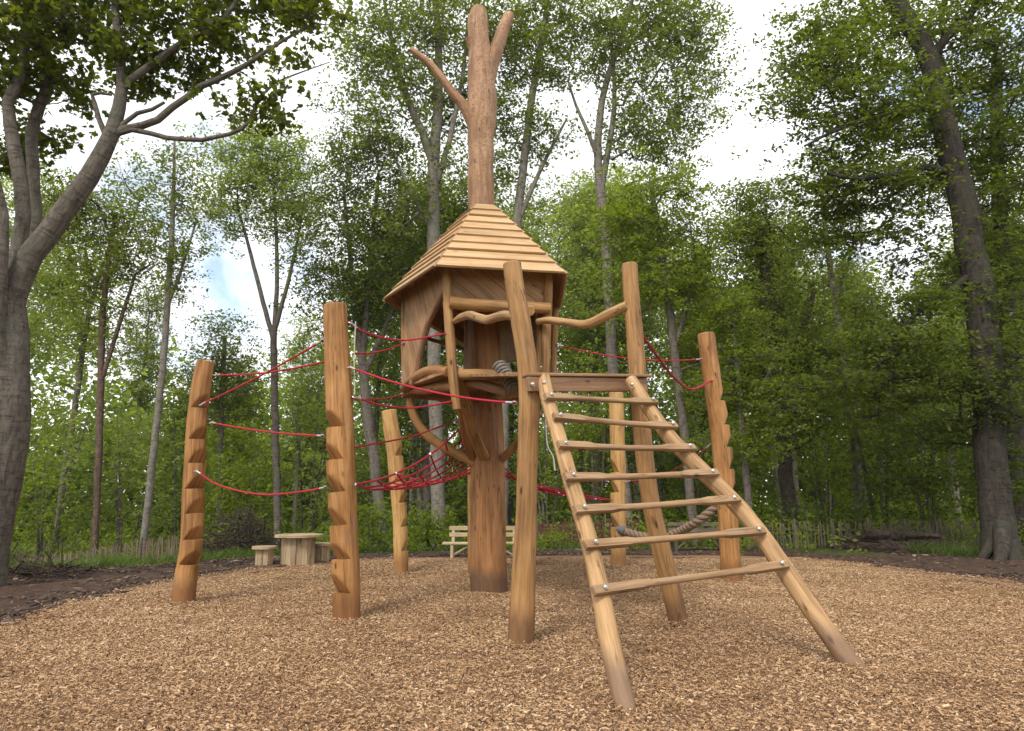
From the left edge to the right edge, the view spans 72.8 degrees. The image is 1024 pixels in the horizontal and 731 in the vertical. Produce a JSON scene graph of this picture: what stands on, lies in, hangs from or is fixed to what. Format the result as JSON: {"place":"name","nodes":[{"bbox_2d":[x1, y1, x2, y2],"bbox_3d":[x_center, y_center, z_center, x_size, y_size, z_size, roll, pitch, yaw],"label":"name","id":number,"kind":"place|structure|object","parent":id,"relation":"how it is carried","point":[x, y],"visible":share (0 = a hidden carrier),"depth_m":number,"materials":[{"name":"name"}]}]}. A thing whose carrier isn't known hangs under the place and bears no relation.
{"place":"outdoors","nodes":[
{"label":"outdoors","id":0,"kind":"place"},
{"bbox_2d":[0,545,1023,637],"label":"soil path","id":1,"kind":"structure","parent":0,"point":[964,567],"depth_m":11.26,"materials":[{"name":"brown soil"}]},
{"bbox_2d":[252,545,277,565],"bbox_3d":[-4.447,3.422,12.477,0.442,0.350,0.440,0,-11,0],"label":"stool","id":2,"kind":"object","parent":1,"relation":"on","point":[264,555],"visible":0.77,"depth_m":12.36,"materials":[{"name":"brown wood"}]},
{"bbox_2d":[274,533,323,565],"bbox_3d":[-3.914,3.370,12.725,0.863,0.544,0.858,0,-11,0],"label":"round table","id":3,"kind":"object","parent":1,"relation":"on","point":[298,549],"visible":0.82,"depth_m":12.48,"materials":[{"name":"brown wood"}]},
{"bbox_2d":[314,542,329,562],"bbox_3d":[-3.614,3.549,13.172,0.415,0.360,0.413,0,-11,0],"label":"stool","id":4,"kind":"object","parent":1,"relation":"on","point":[322,551],"visible":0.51,"depth_m":13.04,"materials":[{"name":"brown wood"}]},
{"bbox_2d":[847,545,857,549],"bbox_3d":[8.150,4.157,15.840,1.080,0.191,0.185,2,-11,-9],"label":"dead log","id":5,"kind":"object","parent":1,"relation":"on","point":[851,547],"visible":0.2,"depth_m":15.72,"materials":[{"name":"brown wood"}]},
{"bbox_2d":[842,535,893,542],"bbox_3d":[8.170,4.022,15.973,1.061,0.243,0.229,-4,-12,22],"label":"dead log","id":6,"kind":"object","parent":5,"relation":"on","point":[858,537],"visible":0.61,"depth_m":15.98,"materials":[{"name":"brown wood"}]},
{"bbox_2d":[868,534,927,539],"bbox_3d":[8.873,3.918,15.943,1.688,0.205,0.188,3,-11,-15],"label":"dead log","id":7,"kind":"object","parent":6,"relation":"on","point":[874,536],"visible":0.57,"depth_m":15.72,"materials":[{"name":"brown wood"}]},
{"bbox_2d":[860,529,908,540],"bbox_3d":[8.534,3.869,15.880,1.153,0.286,0.240,2,-11,-12],"label":"dead log","id":8,"kind":"object","parent":7,"relation":"on","point":[884,534],"visible":0.66,"depth_m":15.76,"materials":[{"name":"brown wood"}]},
{"bbox_2d":[0,0,1023,507],"label":"sky","id":9,"kind":"structure","parent":0,"point":[233,286],"materials":[{"name":"white"}]},
{"bbox_2d":[10,508,1023,599],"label":"ground","id":10,"kind":"structure","parent":0,"point":[836,551],"depth_m":21.85,"materials":[{"name":"brown soil"}]},
{"bbox_2d":[2,160,96,413],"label":"woodland tree","id":11,"kind":"object","parent":10,"relation":"on","point":[34,347],"visible":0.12,"depth_m":28.93,"materials":[{"name":"green plant"}]},
{"bbox_2d":[10,423,92,552],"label":"sapling","id":12,"kind":"object","parent":10,"relation":"on","point":[32,459],"visible":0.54,"depth_m":20.06,"materials":[{"name":"green plant"}]},
{"bbox_2d":[7,538,113,580],"bbox_3d":[-7.548,3.016,10.811,2.312,0.653,1.879,0,-11,0],"label":"brush pile","id":13,"kind":"object","parent":10,"relation":"on","point":[59,569],"visible":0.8,"depth_m":10.70,"materials":[{"name":"brown plant"}]},
{"bbox_2d":[13,372,137,558],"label":"sapling","id":14,"kind":"object","parent":10,"relation":"on","point":[61,508],"visible":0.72,"depth_m":21.65,"materials":[{"name":"green plant"}]},
{"bbox_2d":[12,535,178,562],"bbox_3d":[-11.914,4.935,18.164,15.145,1.620,0.164,-9,-14,39],"label":"paling fence","id":15,"kind":"object","parent":10,"relation":"on","point":[159,548],"visible":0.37,"depth_m":15.29,"materials":[{"name":"brown wood"}]},
{"bbox_2d":[27,232,172,559],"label":"ash tree","id":16,"kind":"object","parent":10,"relation":"on","point":[84,342],"visible":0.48,"depth_m":25.35,"materials":[{"name":"green plant"}]},
{"bbox_2d":[3,140,198,560],"bbox_3d":[-13.180,-0.446,21.467,5.292,13.431,4.436,9,-14,-41],"label":"ash tree","id":17,"kind":"object","parent":10,"relation":"on","point":[116,247],"visible":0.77,"depth_m":21.73,"materials":[{"name":"green plant"}]},
{"bbox_2d":[58,398,215,556],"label":"sapling","id":18,"kind":"object","parent":10,"relation":"on","point":[120,507],"visible":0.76,"depth_m":22.39,"materials":[{"name":"green plant"}]},
{"bbox_2d":[107,271,185,522],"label":"woodland tree","id":19,"kind":"object","parent":10,"relation":"on","point":[143,399],"visible":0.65,"depth_m":46.86,"materials":[{"name":"green plant"}]},
{"bbox_2d":[129,365,223,542],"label":"woodland tree","id":20,"kind":"object","parent":10,"relation":"on","point":[172,458],"visible":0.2,"depth_m":34.53,"materials":[{"name":"green plant"}]},
{"bbox_2d":[107,131,247,557],"bbox_3d":[-9.564,-0.661,19.457,3.866,12.569,2.622,1,-11,-7],"label":"ash tree","id":21,"kind":"object","parent":10,"relation":"on","point":[171,259],"visible":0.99,"depth_m":19.85,"materials":[{"name":"green plant"}]},
{"bbox_2d":[0,0,360,586],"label":"maple tree","id":22,"kind":"object","parent":10,"relation":"on","point":[34,239],"visible":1,"depth_m":10.60,"materials":[{"name":"green plant"}]},
{"bbox_2d":[125,354,249,552],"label":"sapling","id":23,"kind":"object","parent":10,"relation":"on","point":[174,433],"visible":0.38,"depth_m":25.63,"materials":[{"name":"green plant"}]},
{"bbox_2d":[137,307,297,539],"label":"birch tree","id":24,"kind":"object","parent":10,"relation":"on","point":[220,368],"visible":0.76,"depth_m":26.08,"materials":[{"name":"green plant"}]},
{"bbox_2d":[177,347,298,529],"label":"woodland tree","id":25,"kind":"object","parent":10,"relation":"on","point":[232,450],"visible":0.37,"depth_m":33.39,"materials":[{"name":"green plant"}]},
{"bbox_2d":[173,416,311,543],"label":"sapling","id":26,"kind":"object","parent":10,"relation":"on","point":[247,498],"visible":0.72,"depth_m":23.39,"materials":[{"name":"green plant"}]},
{"bbox_2d":[202,502,282,555],"bbox_3d":[-6.700,4.101,16.958,3.019,1.565,2.291,3,-11,-17],"label":"shrub","id":27,"kind":"object","parent":10,"relation":"on","point":[238,541],"visible":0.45,"depth_m":16.85,"materials":[{"name":"green plant"}]},
{"bbox_2d":[165,108,359,548],"bbox_3d":[-8.708,-1.508,23.385,6.514,16.099,4.567,0,-11,0],"label":"ash tree","id":28,"kind":"object","parent":10,"relation":"on","point":[272,177],"visible":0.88,"depth_m":24.06,"materials":[{"name":"green plant"}]},
{"bbox_2d":[259,303,328,532],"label":"woodland tree","id":29,"kind":"object","parent":10,"relation":"on","point":[295,348],"visible":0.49,"depth_m":36.11,"materials":[{"name":"green plant"}]},
{"bbox_2d":[263,375,327,523],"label":"woodland tree","id":30,"kind":"object","parent":10,"relation":"on","point":[306,470],"visible":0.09,"depth_m":44.60,"materials":[{"name":"green plant"}]},
{"bbox_2d":[236,328,375,533],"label":"sapling","id":31,"kind":"object","parent":10,"relation":"on","point":[298,474],"visible":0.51,"depth_m":24.64,"materials":[{"name":"green plant"}]},
{"bbox_2d":[262,75,427,548],"bbox_3d":[-4.497,-1.610,21.433,6.277,14.964,4.717,4,-11,-19],"label":"oak tree","id":32,"kind":"object","parent":10,"relation":"on","point":[353,294],"visible":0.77,"depth_m":21.65,"materials":[{"name":"green plant"}]},
{"bbox_2d":[295,418,421,546],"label":"sapling","id":33,"kind":"object","parent":10,"relation":"on","point":[362,479],"visible":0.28,"depth_m":22.48,"materials":[{"name":"green plant"}]},
{"bbox_2d":[321,200,446,538],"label":"woodland tree","id":34,"kind":"object","parent":10,"relation":"on","point":[380,365],"visible":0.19,"depth_m":28.45,"materials":[{"name":"green plant"}]},
{"bbox_2d":[357,496,416,551],"bbox_3d":[-3.320,4.001,17.034,1.907,1.602,1.604,0,-11,0],"label":"shrub","id":35,"kind":"object","parent":10,"relation":"on","point":[379,516],"visible":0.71,"depth_m":16.87,"materials":[{"name":"green plant"}]},
{"bbox_2d":[353,337,458,549],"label":"birch tree","id":36,"kind":"object","parent":10,"relation":"on","point":[446,410],"visible":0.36,"depth_m":23.79,"materials":[{"name":"green plant"}]},
{"bbox_2d":[354,390,462,547],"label":"sapling","id":37,"kind":"object","parent":10,"relation":"on","point":[412,448],"visible":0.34,"depth_m":23.57,"materials":[{"name":"green plant"}]},
{"bbox_2d":[358,210,463,485],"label":"woodland tree","id":38,"kind":"object","parent":10,"relation":"on","point":[442,348],"visible":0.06,"depth_m":29.26,"materials":[{"name":"green plant"}]},
{"bbox_2d":[373,147,457,534],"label":"woodland tree","id":39,"kind":"object","parent":10,"relation":"on","point":[413,468],"visible":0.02,"depth_m":37.93,"materials":[{"name":"green plant"}]},
{"bbox_2d":[333,155,511,550],"bbox_3d":[-3.401,-0.365,24.290,6.790,14.096,4.668,0,-11,0],"label":"poplar tree","id":40,"kind":"object","parent":10,"relation":"on","point":[459,210],"visible":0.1,"depth_m":24.47,"materials":[{"name":"green plant"}]},
{"bbox_2d":[308,0,544,550],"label":"poplar tree","id":41,"kind":"object","parent":10,"relation":"on","point":[390,56],"visible":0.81,"depth_m":21.60,"materials":[{"name":"green plant"}]},
{"bbox_2d":[406,498,466,550],"bbox_3d":[-2.053,4.045,17.500,2.156,1.442,1.459,0,-11,0],"label":"shrub","id":42,"kind":"object","parent":10,"relation":"on","point":[441,529],"visible":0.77,"depth_m":17.49,"materials":[{"name":"green plant"}]},
{"bbox_2d":[412,366,517,540],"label":"sapling","id":43,"kind":"object","parent":10,"relation":"on","point":[466,465],"visible":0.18,"depth_m":24.74,"materials":[{"name":"green plant"}]},
{"bbox_2d":[417,152,551,368],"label":"woodland tree","id":44,"kind":"object","parent":10,"relation":"on","point":[500,200],"visible":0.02,"depth_m":37.00,"materials":[{"name":"green plant"}]},
{"bbox_2d":[12,244,1006,540],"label":"wood","id":45,"kind":"object","parent":10,"relation":"on","point":[768,486],"visible":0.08,"depth_m":44.28,"materials":[{"name":"green plant"}]},
{"bbox_2d":[0,555,1023,730],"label":"chip pit","id":46,"kind":"object","parent":10,"relation":"in","point":[748,709],"visible":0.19,"depth_m":4.83,"materials":[{"name":"brown wood"}]},
{"bbox_2d":[171,359,214,607],"bbox_3d":[-3.790,1.397,8.291,0.289,2.982,0.263,0,-11,0],"label":"climbing post","id":47,"kind":"object","parent":46,"relation":"on","point":[184,587],"visible":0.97,"depth_m":8.21,"materials":[{"name":"brown wood"}]},
{"bbox_2d":[193,469,327,495],"bbox_3d":[-2.801,1.278,7.670,2.138,0.313,0.104,-6,-12,29],"label":"climbing rope","id":48,"kind":"object","parent":47,"relation":"attached to","point":[215,483],"visible":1,"depth_m":7.68,"materials":[{"name":"fabric"}]},
{"bbox_2d":[323,302,360,625],"bbox_3d":[-1.767,0.993,7.171,0.530,3.370,0.301,0,-11,0],"label":"climbing post","id":49,"kind":"object","parent":46,"relation":"on","point":[341,478],"visible":0.95,"depth_m":7.07,"materials":[{"name":"brown wood"}]},
{"bbox_2d":[199,339,323,405],"bbox_3d":[-2.878,0.101,7.879,2.058,0.584,0.048,-7,-13,31],"label":"climbing rope","id":50,"kind":"object","parent":49,"relation":"attached to","point":[293,357],"visible":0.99,"depth_m":7.81,"materials":[{"name":"fabric"}]},
{"bbox_2d":[347,365,517,404],"bbox_3d":[-0.836,0.173,6.708,2.045,0.551,0.048,-6,-12,30],"label":"climbing rope","id":51,"kind":"object","parent":49,"relation":"attached to","point":[451,395],"visible":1,"depth_m":6.62,"materials":[{"name":"fabric"}]},
{"bbox_2d":[381,409,407,574],"bbox_3d":[-1.949,2.110,11.524,0.519,2.783,0.268,0,-11,0],"label":"climbing post","id":52,"kind":"object","parent":46,"relation":"on","point":[391,430],"visible":0.81,"depth_m":11.44,"materials":[{"name":"brown wood"}]},
{"bbox_2d":[467,467,470,573],"bbox_3d":[-0.598,2.089,11.529,0.305,2.828,0.276,0,-11,0],"label":"climbing post","id":53,"kind":"object","parent":46,"relation":"on","point":[468,495],"visible":0.14,"depth_m":11.39,"materials":[{"name":"brown wood"}]},
{"bbox_2d":[442,526,514,558],"bbox_3d":[-0.583,3.617,14.156,1.647,0.665,0.392,0,-11,0],"label":"slatted bench","id":54,"kind":"object","parent":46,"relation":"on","point":[453,535],"visible":0.47,"depth_m":14.29,"materials":[{"name":"brown wood"}]},
{"bbox_2d":[0,557,1023,730],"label":"wood chips","id":55,"kind":"object","parent":46,"relation":"on","point":[697,613],"visible":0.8,"depth_m":5.51,"materials":[{"name":"beige wood"}]},
{"bbox_2d":[382,4,687,650],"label":"play tower","id":56,"kind":"structure","parent":46,"relation":"on","point":[483,281],"depth_m":8.54,"materials":[{"name":"brown wood"}]},
{"bbox_2d":[355,428,470,490],"bbox_3d":[-1.232,1.266,9.351,1.284,0.848,4.444,0,-11,0],"label":"rope net","id":57,"kind":"object","parent":56,"relation":"hanging from","point":[423,483],"visible":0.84,"depth_m":9.17,"materials":[{"name":"fabric"}]},
{"bbox_2d":[492,360,517,393],"bbox_3d":[-0.065,0.130,7.923,0.192,0.408,0.388,10,-15,-42],"label":"rope lashing","id":58,"kind":"object","parent":56,"relation":"attached to","point":[510,385],"visible":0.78,"depth_m":7.84,"materials":[{"name":"beige fabric"}]},
{"bbox_2d":[505,468,611,499],"bbox_3d":[0.153,1.931,11.360,1.552,0.549,3.700,-7,-13,32],"label":"rope","id":59,"kind":"object","parent":56,"relation":"attached to","point":[542,488],"visible":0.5,"depth_m":12.07,"materials":[{"name":"fabric"}]},
{"bbox_2d":[609,392,625,568],"bbox_3d":[1.913,2.043,12.605,0.325,3.324,0.286,0,-11,0],"label":"climbing post","id":60,"kind":"object","parent":46,"relation":"on","point":[618,464],"visible":0.74,"depth_m":12.52,"materials":[{"name":"brown wood"}]},
{"bbox_2d":[538,373,869,717],"bbox_3d":[1.210,1.197,5.476,2.232,2.635,2.068,5,-12,-25],"label":"climbing ladder","id":61,"kind":"object","parent":46,"relation":"on","point":[834,641],"visible":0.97,"depth_m":5.33,"materials":[{"name":"brown wood"}]},
{"bbox_2d":[698,332,741,582],"bbox_3d":[3.176,1.390,10.643,0.459,3.875,0.312,0,-11,0],"label":"climbing post","id":62,"kind":"object","parent":46,"relation":"on","point":[722,458],"visible":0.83,"depth_m":10.58,"materials":[{"name":"brown wood"}]},
{"bbox_2d":[616,505,716,537],"bbox_3d":[2.533,2.589,11.449,0.292,0.666,2.372,6,-12,-29],"label":"thick rope","id":63,"kind":"object","parent":62,"relation":"hanging from","point":[702,517],"visible":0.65,"depth_m":10.96,"materials":[{"name":"beige fabric"}]},
{"bbox_2d":[444,214,584,546],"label":"woodland tree","id":64,"kind":"object","parent":10,"relation":"on","point":[513,417],"visible":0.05,"depth_m":27.36,"materials":[{"name":"green plant"}]},
{"bbox_2d":[9,478,1023,562],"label":"undergrowth","id":65,"kind":"object","parent":10,"relation":"on","point":[326,537],"visible":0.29,"depth_m":20.28,"materials":[{"name":"green plant"}]},
{"bbox_2d":[9,536,1023,573],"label":"grass","id":66,"kind":"structure","parent":10,"relation":"on","point":[125,560],"depth_m":14.73,"materials":[{"name":"green plant"}]},
{"bbox_2d":[446,0,615,541],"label":"poplar tree","id":67,"kind":"object","parent":10,"relation":"on","point":[542,31],"visible":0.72,"depth_m":22.72,"materials":[{"name":"green plant"}]},
{"bbox_2d":[496,166,571,372],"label":"woodland tree","id":68,"kind":"object","parent":10,"relation":"on","point":[539,203],"visible":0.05,"depth_m":48.35,"materials":[{"name":"green plant"}]},
{"bbox_2d":[507,205,574,369],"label":"woodland tree","id":69,"kind":"object","parent":10,"relation":"on","point":[535,229],"visible":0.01,"depth_m":37.83,"materials":[{"name":"green plant"}]},
{"bbox_2d":[508,362,612,543],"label":"sapling","id":70,"kind":"object","parent":10,"relation":"on","point":[549,476],"visible":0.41,"depth_m":21.48,"materials":[{"name":"green plant"}]},
{"bbox_2d":[532,149,595,488],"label":"woodland tree","id":71,"kind":"object","parent":10,"relation":"on","point":[554,244],"visible":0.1,"depth_m":48.03,"materials":[{"name":"green plant"}]},
{"bbox_2d":[537,512,639,546],"bbox_3d":[2.198,4.754,19.759,3.074,1.160,0.039,2,-11,-11],"label":"bush","id":72,"kind":"object","parent":10,"relation":"on","point":[574,528],"visible":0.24,"depth_m":19.67,"materials":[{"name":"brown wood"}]},
{"bbox_2d":[534,165,645,525],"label":"woodland tree","id":73,"kind":"object","parent":10,"relation":"on","point":[578,232],"visible":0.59,"depth_m":31.00,"materials":[{"name":"green plant"}]},
{"bbox_2d":[540,168,650,501],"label":"woodland tree","id":74,"kind":"object","parent":10,"relation":"on","point":[598,393],"visible":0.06,"depth_m":38.14,"materials":[{"name":"green plant"}]},
{"bbox_2d":[539,334,656,537],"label":"sapling","id":75,"kind":"object","parent":10,"relation":"on","point":[594,438],"visible":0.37,"depth_m":23.81,"materials":[{"name":"green plant"}]},
{"bbox_2d":[562,155,687,527],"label":"woodland tree","id":76,"kind":"object","parent":10,"relation":"on","point":[653,330],"visible":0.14,"depth_m":30.94,"materials":[{"name":"green plant"}]},
{"bbox_2d":[584,161,682,516],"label":"woodland tree","id":77,"kind":"object","parent":10,"relation":"on","point":[652,341],"visible":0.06,"depth_m":38.00,"materials":[{"name":"green plant"}]},
{"bbox_2d":[544,0,753,528],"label":"poplar tree","id":78,"kind":"object","parent":10,"relation":"on","point":[617,26],"visible":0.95,"depth_m":22.77,"materials":[{"name":"green plant"}]},
{"bbox_2d":[594,379,708,526],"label":"sapling","id":79,"kind":"object","parent":10,"relation":"on","point":[658,467],"visible":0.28,"depth_m":22.50,"materials":[{"name":"green plant"}]},
{"bbox_2d":[560,145,786,545],"bbox_3d":[4.082,-0.515,18.530,5.340,10.647,3.688,3,-11,-13],"label":"hornbeam tree","id":80,"kind":"object","parent":10,"relation":"on","point":[664,287],"visible":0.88,"depth_m":18.53,"materials":[{"name":"green plant"}]},
{"bbox_2d":[647,221,738,486],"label":"woodland tree","id":81,"kind":"object","parent":10,"relation":"on","point":[666,373],"visible":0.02,"depth_m":44.65,"materials":[{"name":"green plant"}]},
{"bbox_2d":[667,522,718,550],"bbox_3d":[4.241,3.949,15.911,1.477,0.686,0.392,1,-11,-6],"label":"slatted bench","id":82,"kind":"object","parent":10,"relation":"on","point":[675,547],"visible":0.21,"depth_m":16.05,"materials":[{"name":"grey wood"}]},
{"bbox_2d":[650,257,750,526],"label":"woodland tree","id":83,"kind":"object","parent":10,"relation":"on","point":[695,369],"visible":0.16,"depth_m":30.85,"materials":[{"name":"green plant"}]},
{"bbox_2d":[654,366,769,527],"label":"sapling","id":84,"kind":"object","parent":10,"relation":"on","point":[710,493],"visible":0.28,"depth_m":24.74,"materials":[{"name":"green plant"}]},
{"bbox_2d":[655,234,771,521],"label":"woodland tree","id":85,"kind":"object","parent":10,"relation":"on","point":[667,383],"visible":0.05,"depth_m":35.79,"materials":[{"name":"green plant"}]},
{"bbox_2d":[673,285,822,547],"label":"hornbeam tree","id":86,"kind":"object","parent":10,"relation":"on","point":[738,398],"visible":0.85,"depth_m":17.50,"materials":[{"name":"green plant"}]},
{"bbox_2d":[722,196,809,522],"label":"woodland tree","id":87,"kind":"object","parent":10,"relation":"on","point":[777,481],"visible":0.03,"depth_m":35.77,"materials":[{"name":"green plant"}]},
{"bbox_2d":[678,154,885,538],"bbox_3d":[7.744,-0.440,20.595,6.001,11.244,4.147,0,-11,0],"label":"oak tree","id":88,"kind":"object","parent":10,"relation":"on","point":[757,246],"visible":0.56,"depth_m":20.35,"materials":[{"name":"green plant"}]},
{"bbox_2d":[741,231,850,526],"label":"woodland tree","id":89,"kind":"object","parent":10,"relation":"on","point":[795,461],"visible":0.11,"depth_m":28.64,"materials":[{"name":"green plant"}]},
{"bbox_2d":[768,491,838,543],"bbox_3d":[7.390,4.078,18.066,2.108,1.621,1.902,0,-11,0],"label":"shrub","id":90,"kind":"object","parent":10,"relation":"on","point":[806,512],"visible":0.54,"depth_m":17.93,"materials":[{"name":"green plant"}]},
{"bbox_2d":[759,371,891,530],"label":"sapling","id":91,"kind":"object","parent":10,"relation":"on","point":[818,482],"visible":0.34,"depth_m":23.31,"materials":[{"name":"green plant"}]},
{"bbox_2d":[768,136,900,528],"bbox_3d":[10.466,-1.167,22.581,4.368,13.401,4.011,0,-11,0],"label":"birch tree","id":92,"kind":"object","parent":10,"relation":"on","point":[845,269],"visible":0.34,"depth_m":22.80,"materials":[{"name":"green plant"}]},
{"bbox_2d":[795,247,907,523],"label":"woodland tree","id":93,"kind":"object","parent":10,"relation":"on","point":[860,467],"visible":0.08,"depth_m":34.90,"materials":[{"name":"green plant"}]},
{"bbox_2d":[817,495,894,541],"bbox_3d":[8.913,4.117,17.972,2.068,1.502,1.591,0,-11,0],"label":"shrub","id":94,"kind":"object","parent":10,"relation":"on","point":[852,512],"visible":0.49,"depth_m":18.06,"materials":[{"name":"green plant"}]},
{"bbox_2d":[757,518,978,548],"bbox_3d":[8.559,4.086,16.644,5.642,0.820,0.103,1,-11,-6],"label":"paling fence","id":95,"kind":"object","parent":10,"relation":"on","point":[905,529],"visible":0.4,"depth_m":16.64,"materials":[{"name":"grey wood"}]},
{"bbox_2d":[723,0,1023,560],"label":"beech tree","id":96,"kind":"object","parent":10,"relation":"on","point":[950,172],"visible":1,"depth_m":14.85,"materials":[{"name":"green plant"}]},
{"bbox_2d":[807,362,942,530],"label":"sapling","id":97,"kind":"object","parent":10,"relation":"on","point":[861,454],"visible":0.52,"depth_m":20.53,"materials":[{"name":"green plant"}]},
{"bbox_2d":[818,261,947,529],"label":"woodland tree","id":98,"kind":"object","parent":10,"relation":"on","point":[863,322],"visible":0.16,"depth_m":28.18,"materials":[{"name":"green plant"}]},
{"bbox_2d":[834,519,953,553],"bbox_3d":[8.572,3.902,15.958,2.743,0.740,2.077,0,-11,0],"label":"brush pile","id":99,"kind":"object","parent":10,"relation":"on","point":[884,550],"visible":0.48,"depth_m":15.47,"materials":[{"name":"brown plant"}]},
{"bbox_2d":[839,376,978,541],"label":"sapling","id":100,"kind":"object","parent":10,"relation":"on","point":[920,480],"visible":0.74,"depth_m":18.61,"materials":[{"name":"green plant"}]},
{"bbox_2d":[895,251,969,520],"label":"woodland tree","id":101,"kind":"object","parent":10,"relation":"on","point":[950,487],"visible":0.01,"depth_m":38.92,"materials":[{"name":"green plant"}]},
{"bbox_2d":[897,303,972,527],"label":"woodland tree","id":102,"kind":"object","parent":10,"relation":"on","point":[942,406],"visible":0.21,"depth_m":28.00,"materials":[{"name":"green plant"}]},
{"bbox_2d":[910,229,969,414],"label":"woodland tree","id":103,"kind":"object","parent":10,"relation":"on","point":[952,245],"visible":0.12,"depth_m":37.00,"materials":[{"name":"green plant"}]},
{"bbox_2d":[889,48,1023,547],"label":"beech tree","id":104,"kind":"object","parent":10,"relation":"on","point":[1019,509],"visible":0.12,"depth_m":17.99,"materials":[{"name":"green plant"}]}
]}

